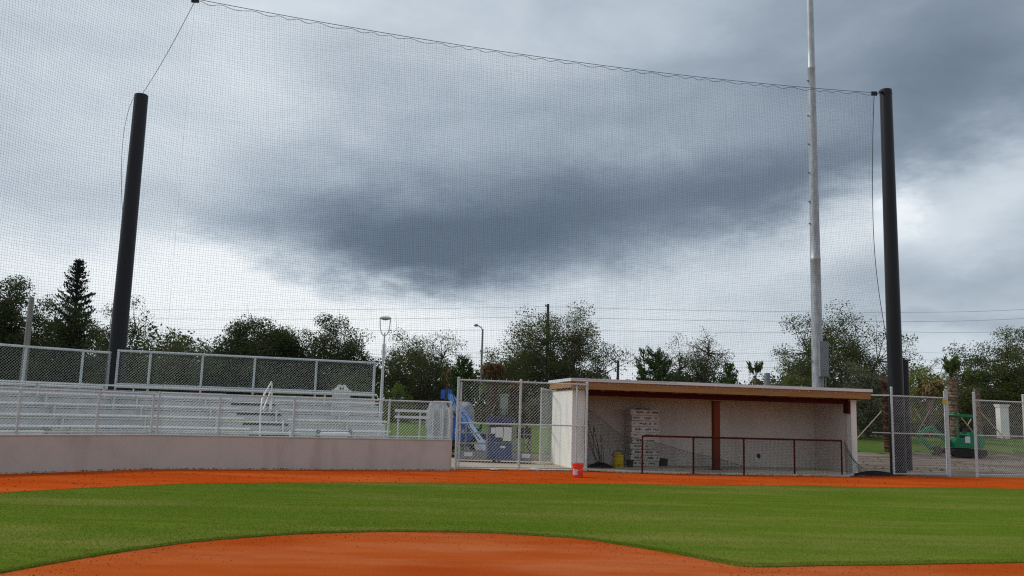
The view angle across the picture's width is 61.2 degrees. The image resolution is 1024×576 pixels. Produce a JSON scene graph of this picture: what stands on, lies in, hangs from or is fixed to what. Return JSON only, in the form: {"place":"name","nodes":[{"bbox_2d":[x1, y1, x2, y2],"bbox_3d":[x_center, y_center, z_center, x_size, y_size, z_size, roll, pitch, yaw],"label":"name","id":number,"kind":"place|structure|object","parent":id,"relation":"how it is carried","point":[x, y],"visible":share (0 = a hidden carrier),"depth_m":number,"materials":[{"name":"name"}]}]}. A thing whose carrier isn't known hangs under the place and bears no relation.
{"place":"outdoors","nodes":[
{"label":"outdoors","id":0,"kind":"place"},
{"bbox_2d":[451,458,571,470],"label":"concrete path","id":1,"kind":"structure","parent":0,"point":[463,462],"depth_m":27.90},
{"bbox_2d":[436,408,445,438],"bbox_3d":[-2.142,4.444,25.816,0.260,1.741,0.279,-5,-11,39],"label":"roll","id":2,"kind":"object","parent":1,"relation":"on","point":[439,427],"visible":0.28,"depth_m":25.80,"materials":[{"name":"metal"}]},
{"bbox_2d":[443,408,452,459],"bbox_3d":[-1.913,4.451,25.816,0.260,1.741,0.279,-5,-11,39],"label":"roll","id":3,"kind":"object","parent":1,"relation":"on","point":[446,422],"visible":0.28,"depth_m":25.82,"materials":[{"name":"metal"}]},
{"bbox_2d":[0,483,1023,573],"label":"infield grass","id":4,"kind":"structure","parent":0,"point":[909,551],"depth_m":13.76,"materials":[{"name":"plant"}]},
{"bbox_2d":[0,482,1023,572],"bbox_3d":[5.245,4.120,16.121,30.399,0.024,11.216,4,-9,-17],"label":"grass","id":5,"kind":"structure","parent":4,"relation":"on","point":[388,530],"depth_m":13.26,"materials":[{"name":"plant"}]},
{"bbox_2d":[0,532,1023,575],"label":"mound clay","id":6,"kind":"structure","parent":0,"point":[374,555],"depth_m":9.71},
{"bbox_2d":[2,532,1007,575],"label":"clay clods","id":7,"kind":"object","parent":6,"relation":"on","point":[472,542],"visible":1,"depth_m":10.12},
{"bbox_2d":[0,469,1023,492],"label":"warning track","id":8,"kind":"structure","parent":0,"point":[141,477],"depth_m":21.92,"materials":[{"name":"soil"}]},
{"bbox_2d":[0,434,451,473],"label":"retaining wall","id":9,"kind":"structure","parent":8,"relation":"on","point":[36,453],"depth_m":22.16,"materials":[{"name":"beige paint"}]},
{"bbox_2d":[0,387,155,433],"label":"chain link fence","id":10,"kind":"object","parent":9,"relation":"on","point":[18,413],"visible":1,"depth_m":20.38,"materials":[{"name":"metal"}]},
{"bbox_2d":[155,392,451,438],"bbox_3d":[-5.348,3.456,23.264,7.779,1.071,0.074,5,-9,-21],"label":"chain link fence","id":11,"kind":"object","parent":9,"relation":"on","point":[292,434],"visible":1,"depth_m":23.09,"materials":[{"name":"metal"}]},
{"bbox_2d":[2,467,1023,490],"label":"track clods","id":12,"kind":"object","parent":8,"relation":"on","point":[458,476],"visible":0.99,"depth_m":22.72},
{"bbox_2d":[454,377,588,470],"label":"fence","id":13,"kind":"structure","parent":8,"relation":"on","point":[521,381],"depth_m":25.48,"materials":[{"name":"metal"}]},
{"bbox_2d":[539,388,554,463],"bbox_3d":[1.202,4.606,29.045,0.060,2.436,2.524,0,-8,13],"label":"chain link gate leaf","id":14,"kind":"object","parent":13,"relation":"attached to","point":[549,427],"visible":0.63,"depth_m":28.37,"materials":[{"name":"metal"}]},
{"bbox_2d":[572,463,583,477],"bbox_3d":[1.761,4.877,23.213,0.323,0.370,0.320,2,-8,0],"label":"bucket","id":15,"kind":"object","parent":8,"relation":"on","point":[577,469],"visible":1,"depth_m":23.09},
{"bbox_2d":[0,416,1023,453],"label":"lawn","id":16,"kind":"structure","parent":0,"point":[872,446],"depth_m":46.07,"materials":[{"name":"green plant"}]},
{"bbox_2d":[15,297,33,418],"bbox_3d":[-24.631,3.823,43.799,0.400,6.785,0.400,2,-8,0],"label":"concrete pole","id":17,"kind":"object","parent":16,"relation":"on","point":[29,322],"visible":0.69,"depth_m":43.92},
{"bbox_2d":[0,274,59,407],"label":"shade tree","id":18,"kind":"object","parent":16,"relation":"on","point":[4,319],"visible":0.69,"depth_m":45.83,"materials":[{"name":"green plant"}]},
{"bbox_2d":[10,353,77,408],"bbox_3d":[-28.468,6.105,51.612,5.826,4.522,5.370,2,-8,0],"label":"bush","id":19,"kind":"object","parent":16,"relation":"on","point":[51,377],"visible":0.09,"depth_m":51.13,"materials":[{"name":"green plant"}]},
{"bbox_2d":[20,294,109,398],"bbox_3d":[-27.346,4.512,53.749,7.513,8.116,5.512,2,-8,0],"label":"shade tree","id":20,"kind":"object","parent":16,"relation":"on","point":[68,328],"visible":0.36,"depth_m":53.20,"materials":[{"name":"green plant"}]},
{"bbox_2d":[54,258,97,347],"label":"norfolk pine","id":21,"kind":"object","parent":16,"relation":"on","point":[79,296],"visible":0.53,"depth_m":55.27,"materials":[{"name":"green plant"}]},
{"bbox_2d":[66,295,160,409],"bbox_3d":[-22.636,4.208,49.715,5.662,7.830,4.430,2,-8,0],"label":"shade tree","id":22,"kind":"object","parent":16,"relation":"on","point":[130,362],"visible":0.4,"depth_m":49.49,"materials":[{"name":"green plant"}]},
{"bbox_2d":[250,374,312,414],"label":"bush","id":23,"kind":"object","parent":16,"relation":"on","point":[282,387],"visible":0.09,"depth_m":53.20,"materials":[{"name":"green plant"}]},
{"bbox_2d":[332,384,350,415],"bbox_3d":[-9.429,6.774,47.632,0.987,2.924,0.600,2,-8,0],"label":"entrance sign","id":24,"kind":"object","parent":16,"relation":"on","point":[338,389],"visible":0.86,"depth_m":47.50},
{"bbox_2d":[316,365,380,414],"bbox_3d":[-10.402,7.046,54.554,4.933,4.358,4.570,2,-8,0],"label":"bush","id":25,"kind":"object","parent":16,"relation":"on","point":[349,382],"visible":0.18,"depth_m":54.22,"materials":[{"name":"green plant"}]},
{"bbox_2d":[377,316,390,435],"bbox_3d":[-5.303,3.852,35.397,0.500,5.460,0.500,2,-8,0],"label":"park lamp","id":26,"kind":"object","parent":16,"relation":"on","point":[382,371],"visible":0.71,"depth_m":35.44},
{"bbox_2d":[377,382,414,422],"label":"bush","id":27,"kind":"object","parent":16,"relation":"on","point":[402,404],"visible":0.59,"depth_m":47.37,"materials":[{"name":"green plant"}]},
{"bbox_2d":[425,401,474,449],"bbox_3d":[-2.608,5.814,36.534,2.053,2.059,1.766,2,-8,0],"label":"tank","id":28,"kind":"object","parent":16,"relation":"on","point":[465,408],"visible":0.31,"depth_m":36.06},
{"bbox_2d":[445,353,487,409],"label":"young pine","id":29,"kind":"object","parent":16,"relation":"on","point":[471,394],"visible":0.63,"depth_m":53.47,"materials":[{"name":"green plant"}]},
{"bbox_2d":[481,362,506,415],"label":"palm tree","id":30,"kind":"object","parent":16,"relation":"on","point":[486,369],"visible":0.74,"depth_m":51.42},
{"bbox_2d":[499,394,508,415],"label":"pillar","id":31,"kind":"structure","parent":16,"relation":"on","point":[504,397],"depth_m":53.30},
{"bbox_2d":[505,380,525,421],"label":"palm tree","id":32,"kind":"object","parent":16,"relation":"on","point":[514,397],"visible":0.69,"depth_m":54.38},
{"bbox_2d":[510,394,552,423],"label":"bush","id":33,"kind":"object","parent":16,"relation":"on","point":[538,399],"visible":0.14,"depth_m":53.87,"materials":[{"name":"green plant"}]},
{"bbox_2d":[633,344,683,381],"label":"young pine","id":34,"kind":"object","parent":16,"relation":"on","point":[654,367],"visible":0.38,"depth_m":47.73,"materials":[{"name":"green plant"}]},
{"bbox_2d":[297,393,1023,437],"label":"weeds","id":35,"kind":"object","parent":16,"relation":"on","point":[942,431],"visible":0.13,"depth_m":52.24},
{"bbox_2d":[718,357,740,383],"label":"young pine","id":36,"kind":"object","parent":16,"relation":"on","point":[730,380],"visible":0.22,"depth_m":51.70,"materials":[{"name":"green plant"}]},
{"bbox_2d":[764,373,769,384],"bbox_3d":[14.626,7.036,49.565,0.360,4.362,0.351,2,-8,0],"label":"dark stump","id":37,"kind":"object","parent":16,"relation":"on","point":[766,379],"visible":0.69,"depth_m":49.69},
{"bbox_2d":[836,362,886,440],"bbox_3d":[19.933,6.788,49.596,3.694,5.225,2.978,2,-8,0],"label":"bush","id":38,"kind":"object","parent":16,"relation":"on","point":[866,418],"visible":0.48,"depth_m":49.33,"materials":[{"name":"green plant"}]},
{"bbox_2d":[877,378,889,451],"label":"palm tree","id":39,"kind":"object","parent":16,"relation":"on","point":[884,401],"visible":0.58,"depth_m":45.48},
{"bbox_2d":[915,379,944,436],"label":"palm tree","id":40,"kind":"object","parent":16,"relation":"on","point":[929,389],"visible":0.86,"depth_m":52.54,"materials":[{"name":"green plant"}]},
{"bbox_2d":[940,354,961,437],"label":"palm tree","id":41,"kind":"object","parent":16,"relation":"on","point":[952,365],"visible":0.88,"depth_m":49.59,"materials":[{"name":"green plant"}]},
{"bbox_2d":[962,366,989,433],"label":"palm tree","id":42,"kind":"object","parent":16,"relation":"on","point":[980,376],"visible":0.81,"depth_m":50.62,"materials":[{"name":"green plant"}]},
{"bbox_2d":[993,404,1009,438],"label":"pillar","id":43,"kind":"structure","parent":16,"relation":"on","point":[1000,416],"depth_m":51.34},
{"bbox_2d":[0,0,1023,404],"label":"sky","id":44,"kind":"structure","parent":0,"point":[953,70],"materials":[{"name":"grey"}]},
{"bbox_2d":[24,407,1017,439],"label":"brush strip","id":45,"kind":"object","parent":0,"point":[912,436],"visible":0.06,"depth_m":52.16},
{"bbox_2d":[68,353,176,410],"bbox_3d":[-23.628,6.436,52.469,6.256,4.888,5.088,2,-8,0],"label":"bush","id":46,"kind":"object","parent":45,"relation":"on","point":[132,380],"visible":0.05,"depth_m":52.46,"materials":[{"name":"green plant"}]},
{"bbox_2d":[136,327,215,401],"bbox_3d":[-24.013,6.245,61.383,7.888,7.069,6.606,2,-8,0],"label":"oak tree","id":47,"kind":"object","parent":45,"relation":"on","point":[176,349],"visible":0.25,"depth_m":61.47,"materials":[{"name":"green plant"}]},
{"bbox_2d":[139,349,233,412],"bbox_3d":[-22.610,6.903,59.442,6.890,5.498,5.327,2,-8,0],"label":"bush","id":48,"kind":"object","parent":45,"relation":"on","point":[177,368],"visible":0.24,"depth_m":59.20,"materials":[{"name":"green plant"}]},
{"bbox_2d":[187,313,308,413],"bbox_3d":[-16.587,5.131,55.682,7.613,8.113,7.013,8,-10,-36],"label":"oak tree","id":49,"kind":"object","parent":45,"relation":"on","point":[275,343],"visible":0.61,"depth_m":54.62,"materials":[{"name":"green plant"}]},
{"bbox_2d":[277,312,390,402],"bbox_3d":[-11.846,5.357,56.751,7.409,8.205,6.276,6,-9,-26],"label":"oak tree","id":50,"kind":"object","parent":45,"relation":"on","point":[344,348],"visible":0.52,"depth_m":55.99,"materials":[{"name":"green plant"}]},
{"bbox_2d":[384,369,436,419],"bbox_3d":[-6.764,7.686,59.469,4.729,4.659,3.731,4,-8,-15],"label":"bush","id":51,"kind":"object","parent":45,"relation":"on","point":[404,390],"visible":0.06,"depth_m":59.02,"materials":[{"name":"green plant"}]},
{"bbox_2d":[376,325,471,420],"bbox_3d":[-5.877,5.911,57.724,7.252,7.732,6.106,2,-8,0],"label":"oak tree","id":52,"kind":"object","parent":45,"relation":"on","point":[422,377],"visible":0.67,"depth_m":57.16,"materials":[{"name":"green plant"}]},
{"bbox_2d":[441,368,451,400],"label":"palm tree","id":53,"kind":"object","parent":45,"relation":"on","point":[446,379],"visible":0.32,"depth_m":55.60,"materials":[{"name":"green plant"}]},
{"bbox_2d":[474,324,482,420],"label":"street light","id":54,"kind":"object","parent":45,"relation":"on","point":[475,325],"visible":0.58,"depth_m":65.75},
{"bbox_2d":[476,339,529,421],"bbox_3d":[-0.439,7.088,61.716,3.506,6.868,4.317,8,-10,-35],"label":"bush","id":55,"kind":"object","parent":45,"relation":"on","point":[498,400],"visible":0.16,"depth_m":61.42,"materials":[{"name":"green plant"}]},
{"bbox_2d":[545,304,548,378],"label":"utility pole","id":56,"kind":"object","parent":45,"relation":"on","point":[547,320],"visible":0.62,"depth_m":74.37,"materials":[{"name":"brown wood"}]},
{"bbox_2d":[63,306,1023,311],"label":"overhead line","id":57,"kind":"object","parent":56,"relation":"attached to","point":[612,308],"visible":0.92,"depth_m":73.44,"materials":[{"name":"metal"}]},
{"bbox_2d":[194,329,1013,332],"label":"overhead line","id":58,"kind":"object","parent":56,"relation":"attached to","point":[598,330],"visible":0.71,"depth_m":75.01,"materials":[{"name":"metal"}]},
{"bbox_2d":[417,317,1023,321],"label":"overhead line","id":59,"kind":"object","parent":56,"relation":"attached to","point":[720,320],"visible":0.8,"depth_m":70.00,"materials":[{"name":"metal"}]},
{"bbox_2d":[479,300,642,416],"bbox_3d":[2.909,5.376,57.959,9.096,9.382,9.177,6,-9,-27],"label":"oak tree","id":60,"kind":"object","parent":45,"relation":"on","point":[579,343],"visible":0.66,"depth_m":57.12,"materials":[{"name":"green plant"}]},
{"bbox_2d":[665,355,726,383],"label":"bush","id":61,"kind":"object","parent":45,"relation":"on","point":[700,366],"visible":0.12,"depth_m":57.56,"materials":[{"name":"green plant"}]},
{"bbox_2d":[654,325,741,382],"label":"oak tree","id":62,"kind":"object","parent":45,"relation":"on","point":[707,352],"visible":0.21,"depth_m":59.42,"materials":[{"name":"green plant"}]},
{"bbox_2d":[746,360,762,384],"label":"palm tree","id":63,"kind":"object","parent":45,"relation":"on","point":[757,370],"visible":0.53,"depth_m":55.77,"materials":[{"name":"green plant"}]},
{"bbox_2d":[771,358,811,386],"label":"bush","id":64,"kind":"object","parent":45,"relation":"on","point":[798,382],"visible":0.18,"depth_m":53.66,"materials":[{"name":"green plant"}]},
{"bbox_2d":[768,299,923,429],"bbox_3d":[21.073,5.464,55.854,9.687,9.658,8.798,2,-8,0],"label":"oak tree","id":65,"kind":"object","parent":45,"relation":"on","point":[834,365],"visible":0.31,"depth_m":55.16,"materials":[{"name":"green plant"}]},
{"bbox_2d":[909,358,969,432],"bbox_3d":[30.047,8.175,61.551,6.295,6.651,4.856,2,-8,0],"label":"bush","id":66,"kind":"object","parent":45,"relation":"on","point":[914,375],"visible":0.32,"depth_m":61.26,"materials":[{"name":"green plant"}]},
{"bbox_2d":[956,358,995,424],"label":"bush","id":67,"kind":"object","parent":45,"relation":"on","point":[963,384],"visible":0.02,"depth_m":63.67,"materials":[{"name":"green plant"}]},
{"bbox_2d":[936,325,1023,425],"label":"oak tree","id":68,"kind":"object","parent":45,"relation":"on","point":[1014,379],"visible":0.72,"depth_m":57.22,"materials":[{"name":"green plant"}]},
{"bbox_2d":[980,378,1023,435],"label":"bush","id":69,"kind":"object","parent":45,"relation":"on","point":[1009,398],"visible":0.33,"depth_m":56.20,"materials":[{"name":"green plant"}]},
{"bbox_2d":[991,326,1023,421],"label":"oak tree","id":70,"kind":"object","parent":45,"relation":"on","point":[1017,348],"visible":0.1,"depth_m":59.89,"materials":[{"name":"green plant"}]},
{"bbox_2d":[321,414,1023,456],"bbox_3d":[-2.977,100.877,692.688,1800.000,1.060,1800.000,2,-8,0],"label":"ground","id":71,"kind":"structure","parent":0,"point":[997,453],"depth_m":46.43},
{"bbox_2d":[5,317,987,427],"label":"treeline","id":72,"kind":"object","parent":71,"relation":"on","point":[385,366],"visible":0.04,"depth_m":78.58,"materials":[{"name":"green plant"}]},
{"bbox_2d":[138,360,914,419],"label":"distant woods","id":73,"kind":"object","parent":71,"relation":"on","point":[486,383],"depth_m":128.47,"materials":[{"name":"green plant"}]},
{"bbox_2d":[451,451,1023,477],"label":"dirt lot","id":74,"kind":"structure","parent":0,"point":[1017,466],"depth_m":36.43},
{"bbox_2d":[100,93,147,428],"bbox_3d":[-12.873,-0.653,28.833,0.570,12.061,0.570,2,-8,0],"label":"net pole","id":75,"kind":"object","parent":74,"relation":"on","point":[125,279],"visible":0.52,"depth_m":28.77,"materials":[{"name":"metal"}]},
{"bbox_2d":[121,98,133,266],"bbox_3d":[-12.854,-3.603,28.835,0.577,5.988,0.412,-3,-10,32],"label":"hanging rope","id":76,"kind":"object","parent":75,"relation":"hanging from","point":[121,184],"visible":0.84,"depth_m":28.64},
{"bbox_2d":[142,3,193,93],"bbox_3d":[-10.567,-7.184,26.449,0.014,0.411,7.370,7,-10,-32],"label":"guy cable","id":77,"kind":"object","parent":75,"relation":"attached to","point":[171,45],"visible":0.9,"depth_m":25.61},
{"bbox_2d":[0,0,194,391],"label":"safety net","id":78,"kind":"object","parent":77,"relation":"hanging from","point":[96,371],"visible":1,"depth_m":21.02,"materials":[{"name":"fabric"}]},
{"bbox_2d":[163,0,894,400],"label":"safety net","id":79,"kind":"object","parent":77,"relation":"hanging from","point":[497,254],"visible":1,"depth_m":26.00,"materials":[{"name":"fabric"}]},
{"bbox_2d":[395,409,428,438],"bbox_3d":[-3.549,5.132,30.589,1.221,1.658,0.095,2,-8,0],"label":"guard rail","id":80,"kind":"object","parent":74,"relation":"on","point":[412,417],"visible":0.56,"depth_m":30.63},
{"bbox_2d":[436,389,532,461],"bbox_3d":[-1.344,4.891,31.302,2.860,2.467,5.954,4,-9,-18],"label":"boom lift","id":81,"kind":"object","parent":74,"relation":"on","point":[489,445],"visible":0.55,"depth_m":28.86,"materials":[{"name":"metal"}]},
{"bbox_2d":[548,378,872,476],"bbox_3d":[6.546,4.515,28.087,10.212,2.755,3.680,3,-8,-11],"label":"dugout","id":82,"kind":"object","parent":74,"relation":"on","point":[728,410],"visible":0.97,"depth_m":29.04,"materials":[{"name":"beige concrete"}]},
{"bbox_2d":[588,421,613,467],"bbox_3d":[2.770,4.739,26.675,1.138,1.678,1.244,2,-8,0],"label":"net heap","id":83,"kind":"object","parent":82,"relation":"on","point":[598,464],"visible":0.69,"depth_m":26.64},
{"bbox_2d":[612,450,623,466],"bbox_3d":[3.370,5.417,27.545,0.361,0.531,0.361,-6,-12,44],"label":"water jug","id":84,"kind":"object","parent":82,"relation":"on","point":[617,459],"visible":0.82,"depth_m":27.40,"materials":[{"name":"plastic"}]},
{"bbox_2d":[625,460,658,465],"bbox_3d":[4.280,5.765,28.546,0.955,0.166,0.623,3,-8,-9],"label":"carton","id":85,"kind":"object","parent":82,"relation":"on","point":[637,462],"visible":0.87,"depth_m":28.27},
{"bbox_2d":[625,454,659,460],"bbox_3d":[4.288,5.580,28.547,1.004,0.170,0.650,3,-8,-11],"label":"carton","id":86,"kind":"object","parent":85,"relation":"on","point":[639,457],"visible":0.72,"depth_m":28.27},
{"bbox_2d":[626,448,659,454],"bbox_3d":[4.304,5.397,28.567,0.964,0.169,0.641,3,-8,-11],"label":"carton","id":87,"kind":"object","parent":86,"relation":"on","point":[636,452],"visible":0.71,"depth_m":28.29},
{"bbox_2d":[625,443,658,448],"bbox_3d":[4.283,5.218,28.615,0.982,0.169,0.652,3,-8,-11],"label":"carton","id":88,"kind":"object","parent":87,"relation":"on","point":[640,445],"visible":0.75,"depth_m":28.32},
{"bbox_2d":[625,437,658,443],"bbox_3d":[4.303,5.037,28.638,0.968,0.175,0.652,3,-8,-11],"label":"carton","id":89,"kind":"object","parent":88,"relation":"on","point":[653,440],"visible":0.71,"depth_m":28.38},
{"bbox_2d":[625,431,658,437],"bbox_3d":[4.304,4.855,28.662,0.979,0.177,0.656,3,-8,-11],"label":"carton","id":90,"kind":"object","parent":89,"relation":"on","point":[635,434],"visible":0.73,"depth_m":28.36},
{"bbox_2d":[626,426,659,431],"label":"carton","id":91,"kind":"object","parent":90,"relation":"on","point":[641,429],"visible":1,"depth_m":28.40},
{"bbox_2d":[625,420,658,426],"bbox_3d":[4.318,4.491,28.711,0.960,0.171,0.627,3,-8,-11],"label":"carton","id":92,"kind":"object","parent":91,"relation":"on","point":[643,423],"visible":0.99,"depth_m":28.43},
{"bbox_2d":[626,415,659,420],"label":"carton","id":93,"kind":"object","parent":92,"relation":"on","point":[642,417],"visible":1,"depth_m":28.44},
{"bbox_2d":[625,408,658,414],"bbox_3d":[4.319,4.108,28.764,0.998,0.211,0.655,3,-8,-11],"label":"carton","id":94,"kind":"object","parent":93,"relation":"on","point":[640,412],"visible":1,"depth_m":28.48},
{"bbox_2d":[583,407,741,472],"bbox_3d":[4.593,4.595,26.225,4.902,1.836,0.192,2,-8,-3],"label":"dugout net","id":95,"kind":"object","parent":82,"relation":"on","point":[599,439],"visible":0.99,"depth_m":26.13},
{"bbox_2d":[641,435,842,474],"bbox_3d":[7.052,5.092,26.246,6.665,1.118,0.063,4,-8,-13],"label":"railing","id":96,"kind":"object","parent":82,"relation":"on","point":[758,447],"visible":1,"depth_m":26.35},
{"bbox_2d":[844,443,860,474],"bbox_3d":[10.730,5.349,27.253,0.877,1.021,0.025,7,-10,-35],"label":"net scrap","id":97,"kind":"object","parent":82,"relation":"attached to","point":[850,462],"visible":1,"depth_m":27.16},
{"bbox_2d":[454,434,1023,471],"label":"rubble","id":98,"kind":"object","parent":74,"relation":"on","point":[889,456],"visible":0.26,"depth_m":36.20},
{"bbox_2d":[806,0,828,387],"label":"light pole","id":99,"kind":"object","parent":74,"relation":"on","point":[813,134],"visible":0.77,"depth_m":34.59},
{"bbox_2d":[844,442,899,475],"bbox_3d":[11.405,5.461,27.636,2.322,1.096,0.502,4,-9,-18],"label":"net heap","id":100,"kind":"object","parent":74,"relation":"on","point":[874,473],"visible":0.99,"depth_m":27.49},
{"bbox_2d":[879,88,906,473],"bbox_3d":[13.072,-0.420,29.870,0.576,13.410,0.524,2,-8,0],"label":"net pole","id":101,"kind":"object","parent":74,"relation":"on","point":[892,298],"visible":0.88,"depth_m":29.67,"materials":[{"name":"metal"}]},
{"bbox_2d":[903,358,912,470],"bbox_3d":[14.441,4.604,31.799,0.350,4.100,0.350,2,-8,0],"label":"net pole","id":102,"kind":"object","parent":74,"relation":"on","point":[906,386],"visible":0.54,"depth_m":31.66,"materials":[{"name":"metal"}]},
{"bbox_2d":[871,387,949,476],"bbox_3d":[13.162,4.694,28.326,2.677,2.856,0.562,3,-8,-7],"label":"chain link fence","id":103,"kind":"object","parent":74,"relation":"on","point":[891,395],"visible":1,"depth_m":28.28,"materials":[{"name":"metal"}]},
{"bbox_2d":[943,391,950,475],"bbox_3d":[14.574,4.857,29.025,0.099,2.816,0.613,-1,-9,20],"label":"chain link gate leaf","id":104,"kind":"object","parent":103,"relation":"attached to","point":[948,433],"visible":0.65,"depth_m":28.86,"materials":[{"name":"metal"}]},
{"bbox_2d":[915,414,987,456],"bbox_3d":[22.756,7.663,45.266,3.406,2.170,1.360,2,-8,0],"label":"mini digger","id":105,"kind":"object","parent":74,"relation":"on","point":[962,443],"visible":0.81,"depth_m":44.84,"materials":[{"name":"green metal"}]},
{"bbox_2d":[972,392,1023,476],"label":"chain link fence","id":106,"kind":"object","parent":74,"relation":"on","point":[977,469],"visible":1,"depth_m":28.97,"materials":[{"name":"metal"}]},
{"label":"bleacher pavement","id":107,"kind":"structure","parent":0,"visible":0},
{"bbox_2d":[0,427,51,433],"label":"pipe bench","id":108,"kind":"object","parent":107,"relation":"on","point":[25,429],"visible":0.46,"depth_m":21.12,"materials":[{"name":"metal"}]},
{"bbox_2d":[0,380,132,433],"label":"bleachers","id":109,"kind":"object","parent":107,"relation":"on","point":[30,420],"visible":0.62,"depth_m":23.66,"materials":[{"name":"metal"}]},
{"bbox_2d":[0,343,111,408],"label":"guard fence","id":110,"kind":"object","parent":109,"relation":"attached to","point":[26,347],"visible":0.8,"depth_m":25.05,"materials":[{"name":"metal"}]},
{"bbox_2d":[108,381,390,437],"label":"bleachers","id":111,"kind":"object","parent":107,"relation":"on","point":[327,411],"visible":0.62,"depth_m":26.21,"materials":[{"name":"metal"}]},
{"bbox_2d":[112,349,375,414],"bbox_3d":[-8.338,3.172,27.707,7.995,1.996,0.090,5,-9,-21],"label":"guard fence","id":112,"kind":"object","parent":111,"relation":"attached to","point":[236,389],"visible":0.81,"depth_m":27.61,"materials":[{"name":"metal"}]},
{"bbox_2d":[316,430,351,437],"bbox_3d":[-5.053,4.512,24.442,1.024,1.046,0.352,5,-9,-19],"label":"pipe bench","id":113,"kind":"object","parent":107,"relation":"on","point":[335,433],"visible":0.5,"depth_m":24.39,"materials":[{"name":"metal"}]},
{"bbox_2d":[428,407,437,438],"bbox_3d":[-2.371,4.438,25.816,0.260,1.741,0.279,-5,-11,39],"label":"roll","id":114,"kind":"object","parent":107,"relation":"on","point":[433,415],"visible":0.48,"depth_m":25.81,"materials":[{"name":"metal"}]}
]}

